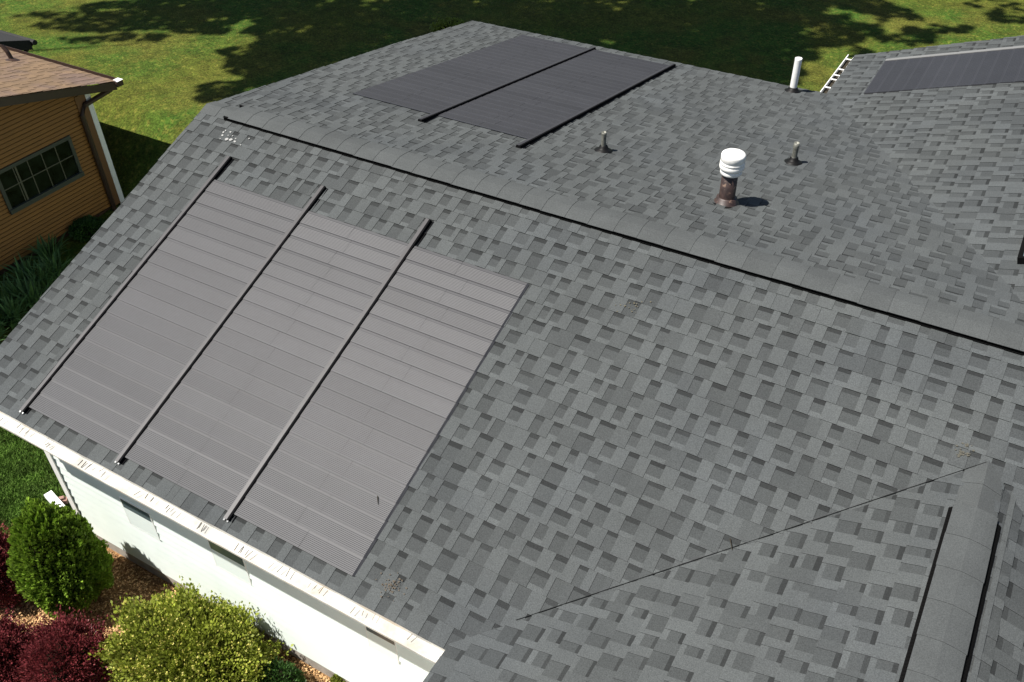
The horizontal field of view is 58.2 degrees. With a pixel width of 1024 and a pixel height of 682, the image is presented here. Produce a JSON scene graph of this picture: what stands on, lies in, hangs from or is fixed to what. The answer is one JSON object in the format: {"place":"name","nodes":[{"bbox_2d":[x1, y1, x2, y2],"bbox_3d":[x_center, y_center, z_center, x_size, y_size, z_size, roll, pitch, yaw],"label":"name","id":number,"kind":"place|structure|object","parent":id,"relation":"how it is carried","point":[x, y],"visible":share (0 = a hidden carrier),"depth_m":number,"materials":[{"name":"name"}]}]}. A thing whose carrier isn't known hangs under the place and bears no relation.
{"place":"outdoors","nodes":[
{"label":"outdoors","id":0,"kind":"place"},
{"bbox_2d":[0,427,71,535],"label":"grass","id":1,"kind":"structure","parent":0,"point":[20,483],"depth_m":9.98,"materials":[{"name":"green plant"}]},
{"bbox_2d":[58,495,68,503],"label":"extension","id":2,"kind":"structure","parent":1,"relation":"on","point":[63,499],"depth_m":9.63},
{"bbox_2d":[0,0,1023,522],"bbox_3d":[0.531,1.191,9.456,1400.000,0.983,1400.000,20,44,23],"label":"lawn","id":3,"kind":"structure","parent":0,"point":[176,66],"depth_m":16.95,"materials":[{"name":"green plant"}]},
{"bbox_2d":[0,320,9,342],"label":"daylily","id":4,"kind":"object","parent":3,"relation":"on","point":[3,333],"visible":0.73,"depth_m":11.62,"materials":[{"name":"green plant"}]},
{"bbox_2d":[0,302,20,333],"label":"daylily","id":5,"kind":"object","parent":3,"relation":"on","point":[1,322],"visible":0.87,"depth_m":11.93,"materials":[{"name":"green plant"}]},
{"bbox_2d":[0,276,22,313],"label":"daylily","id":6,"kind":"object","parent":3,"relation":"on","point":[3,292],"visible":0.27,"depth_m":12.23,"materials":[{"name":"green plant"}]},
{"bbox_2d":[0,292,29,330],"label":"daylily","id":7,"kind":"object","parent":3,"relation":"on","point":[12,322],"visible":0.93,"depth_m":11.98,"materials":[{"name":"green plant"}]},
{"bbox_2d":[0,30,36,51],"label":"solar panel","id":8,"kind":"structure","parent":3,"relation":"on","point":[18,42],"depth_m":15.22,"materials":[{"name":"black glass"}]},
{"bbox_2d":[0,271,43,309],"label":"daylily","id":9,"kind":"object","parent":3,"relation":"on","point":[10,289],"visible":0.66,"depth_m":12.27,"materials":[{"name":"green plant"}]},
{"bbox_2d":[0,253,45,285],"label":"daylily","id":10,"kind":"object","parent":3,"relation":"on","point":[21,273],"visible":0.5,"depth_m":12.63,"materials":[{"name":"green plant"}]},
{"bbox_2d":[8,272,52,311],"bbox_3d":[-6.396,-0.649,12.242,0.650,0.478,0.829,-20,43,-21],"label":"daylily","id":11,"kind":"object","parent":3,"relation":"on","point":[33,299],"visible":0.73,"depth_m":12.25,"materials":[{"name":"green plant"}]},
{"bbox_2d":[11,256,60,294],"bbox_3d":[-6.480,-0.897,12.530,0.731,0.492,0.811,-7,40,-7],"label":"daylily","id":12,"kind":"object","parent":3,"relation":"on","point":[45,281],"visible":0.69,"depth_m":12.52,"materials":[{"name":"green plant"}]},
{"bbox_2d":[17,232,71,264],"bbox_3d":[-6.602,-1.304,13.033,0.650,0.478,0.829,22,45,26],"label":"daylily","id":13,"kind":"object","parent":3,"relation":"on","point":[48,250],"visible":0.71,"depth_m":13.07,"materials":[{"name":"green plant"}]},
{"bbox_2d":[27,249,72,284],"bbox_3d":[-6.313,-1.059,12.720,0.811,0.492,0.731,-9,40,-9],"label":"daylily","id":14,"kind":"object","parent":3,"relation":"on","point":[57,270],"visible":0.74,"depth_m":12.70,"materials":[{"name":"green plant"}]},
{"bbox_2d":[44,490,64,506],"bbox_3d":[-4.724,1.695,9.563,0.361,0.090,0.084,29,49,31],"label":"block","id":15,"kind":"object","parent":3,"relation":"on","point":[50,496],"visible":0.5,"depth_m":9.58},
{"bbox_2d":[0,44,123,274],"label":"house","id":16,"kind":"structure","parent":3,"relation":"on","point":[57,173],"depth_m":13.06,"materials":[{"name":"orange wood"}]},
{"bbox_2d":[0,44,19,61],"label":"vent pipe","id":17,"kind":"object","parent":16,"relation":"on","point":[7,52],"visible":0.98,"depth_m":13.56,"materials":[{"name":"metal"}]},
{"bbox_2d":[0,135,84,214],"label":"window","id":18,"kind":"structure","parent":16,"relation":"in","point":[26,181],"depth_m":12.94,"materials":[{"name":"black glass"}]},
{"bbox_2d":[68,214,105,242],"bbox_3d":[-6.273,-1.665,13.652,0.621,0.315,0.576,-2,40,-1],"label":"leafy bush","id":19,"kind":"object","parent":3,"relation":"on","point":[85,228],"visible":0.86,"depth_m":13.52,"materials":[{"name":"green plant"}]},
{"bbox_2d":[0,520,329,681],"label":"mulch bed","id":20,"kind":"object","parent":3,"relation":"on","point":[107,608],"depth_m":8.77,"materials":[{"name":"brown wood"}]},
{"bbox_2d":[0,523,26,612],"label":"barberry","id":21,"kind":"object","parent":20,"relation":"on","point":[7,584],"visible":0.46,"depth_m":8.53,"materials":[{"name":"red plant"}]},
{"bbox_2d":[0,604,39,681],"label":"barberry","id":22,"kind":"object","parent":20,"relation":"on","point":[10,630],"visible":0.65,"depth_m":7.87,"materials":[{"name":"red plant"}]},
{"bbox_2d":[6,496,114,619],"bbox_3d":[-4.121,1.957,8.377,0.855,1.382,0.839,20,44,23],"label":"arborvitae","id":23,"kind":"object","parent":20,"relation":"on","point":[61,556],"visible":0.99,"depth_m":8.13,"materials":[{"name":"green plant"}]},
{"bbox_2d":[6,601,117,681],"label":"barberry","id":24,"kind":"object","parent":20,"relation":"on","point":[59,648],"visible":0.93,"depth_m":7.77,"materials":[{"name":"red plant"}]},
{"bbox_2d":[83,575,293,681],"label":"flowering shrub","id":25,"kind":"object","parent":20,"relation":"on","point":[199,638],"visible":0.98,"depth_m":7.75,"materials":[{"name":"green plant"}]},
{"bbox_2d":[248,656,306,681],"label":"shrub","id":26,"kind":"object","parent":20,"relation":"on","point":[287,672],"visible":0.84,"depth_m":7.75,"materials":[{"name":"green plant"}]},
{"bbox_2d":[330,674,344,681],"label":"shrub","id":27,"kind":"object","parent":20,"relation":"on","point":[335,678],"visible":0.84,"depth_m":7.97,"materials":[{"name":"green plant"}]},
{"bbox_2d":[429,16,465,31],"bbox_3d":[-1.093,-5.740,16.916,0.979,0.332,0.683,20,44,23],"label":"weed clump","id":28,"kind":"object","parent":3,"relation":"on","point":[445,23],"visible":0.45,"depth_m":16.87,"materials":[{"name":"green plant"}]},
{"bbox_2d":[0,20,1023,681],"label":"house","id":29,"kind":"structure","parent":3,"relation":"on","point":[800,384],"depth_m":6.67,"materials":[{"name":"grey"}]},
{"bbox_2d":[119,497,160,540],"bbox_3d":[-3.354,1.602,8.300,0.385,0.380,0.012,20,44,23],"label":"window","id":30,"kind":"structure","parent":29,"relation":"in","point":[138,517],"depth_m":8.29,"materials":[{"name":"grey glass"}]},
{"bbox_2d":[207,540,251,584],"bbox_3d":[-2.385,1.863,7.775,0.407,0.380,0.012,20,44,23],"label":"window","id":31,"kind":"structure","parent":29,"relation":"in","point":[224,559],"depth_m":7.77,"materials":[{"name":"grey glass"}]},
{"bbox_2d":[220,130,249,144],"bbox_3d":[-2.667,-1.949,8.829,0.338,0.044,0.114,20,44,23],"label":"white splatter","id":32,"kind":"object","parent":29,"relation":"on","point":[231,138],"visible":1,"depth_m":8.84,"materials":[{"name":"white paint"}]},
{"bbox_2d":[19,156,528,576],"bbox_3d":[-1.896,-0.048,7.456,3.429,1.064,2.744,20,44,23],"label":"solar array","id":33,"kind":"object","parent":29,"relation":"on","point":[171,347],"visible":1,"depth_m":7.30,"materials":[{"name":"plastic"}]},
{"bbox_2d":[365,626,399,663],"bbox_3d":[-1.003,2.318,7.097,0.291,0.380,0.012,20,44,23],"label":"window","id":34,"kind":"structure","parent":29,"relation":"in","point":[377,642],"depth_m":7.12,"materials":[{"name":"grey glass"}]},
{"bbox_2d":[375,572,406,600],"bbox_3d":[-0.817,1.635,6.154,0.173,0.070,0.231,-23,44,-24],"label":"lichen patch","id":35,"kind":"object","parent":29,"relation":"on","point":[382,584],"visible":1,"depth_m":6.15,"materials":[{"name":"grey plant"}]},
{"bbox_2d":[353,35,675,148],"bbox_3d":[0.140,-3.012,10.637,2.237,0.703,3.933,20,44,23],"label":"solar array","id":36,"kind":"object","parent":29,"relation":"on","point":[538,80],"visible":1,"depth_m":10.42,"materials":[{"name":"plastic"}]},
{"bbox_2d":[594,131,611,153],"bbox_3d":[0.872,-1.888,8.762,0.180,0.220,0.179,20,44,23],"label":"vent pipe","id":37,"kind":"object","parent":29,"relation":"on","point":[603,147],"visible":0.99,"depth_m":8.76,"materials":[{"name":"grey metal"}]},
{"bbox_2d":[713,148,745,207],"bbox_3d":[1.834,-1.350,7.776,0.300,0.540,0.297,20,44,23],"label":"roof vent","id":38,"kind":"object","parent":29,"relation":"on","point":[732,164],"visible":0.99,"depth_m":7.66,"materials":[{"name":"white metal"}]},
{"bbox_2d":[784,141,801,165],"bbox_3d":[2.717,-1.798,8.844,0.180,0.235,0.179,20,44,23],"label":"vent pipe","id":39,"kind":"object","parent":29,"relation":"on","point":[793,160],"visible":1,"depth_m":8.84,"materials":[{"name":"grey metal"}]},
{"bbox_2d":[785,57,801,92],"bbox_3d":[3.378,-3.159,10.972,0.200,0.438,0.199,20,44,23],"label":"white vent pipe","id":40,"kind":"object","parent":29,"relation":"on","point":[792,88],"visible":0.98,"depth_m":10.95,"materials":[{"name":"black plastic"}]},
{"bbox_2d":[864,45,1023,93],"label":"solar array","id":41,"kind":"object","parent":29,"relation":"on","point":[974,67],"visible":1,"depth_m":10.68,"materials":[{"name":"grey glass"}]},
{"bbox_2d":[955,442,974,456],"bbox_3d":[2.887,0.694,5.874,0.114,0.043,0.096,-1,40,0],"label":"lichen patch","id":42,"kind":"object","parent":29,"relation":"on","point":[961,452],"visible":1,"depth_m":5.86,"materials":[{"name":"grey plant"}]}
]}

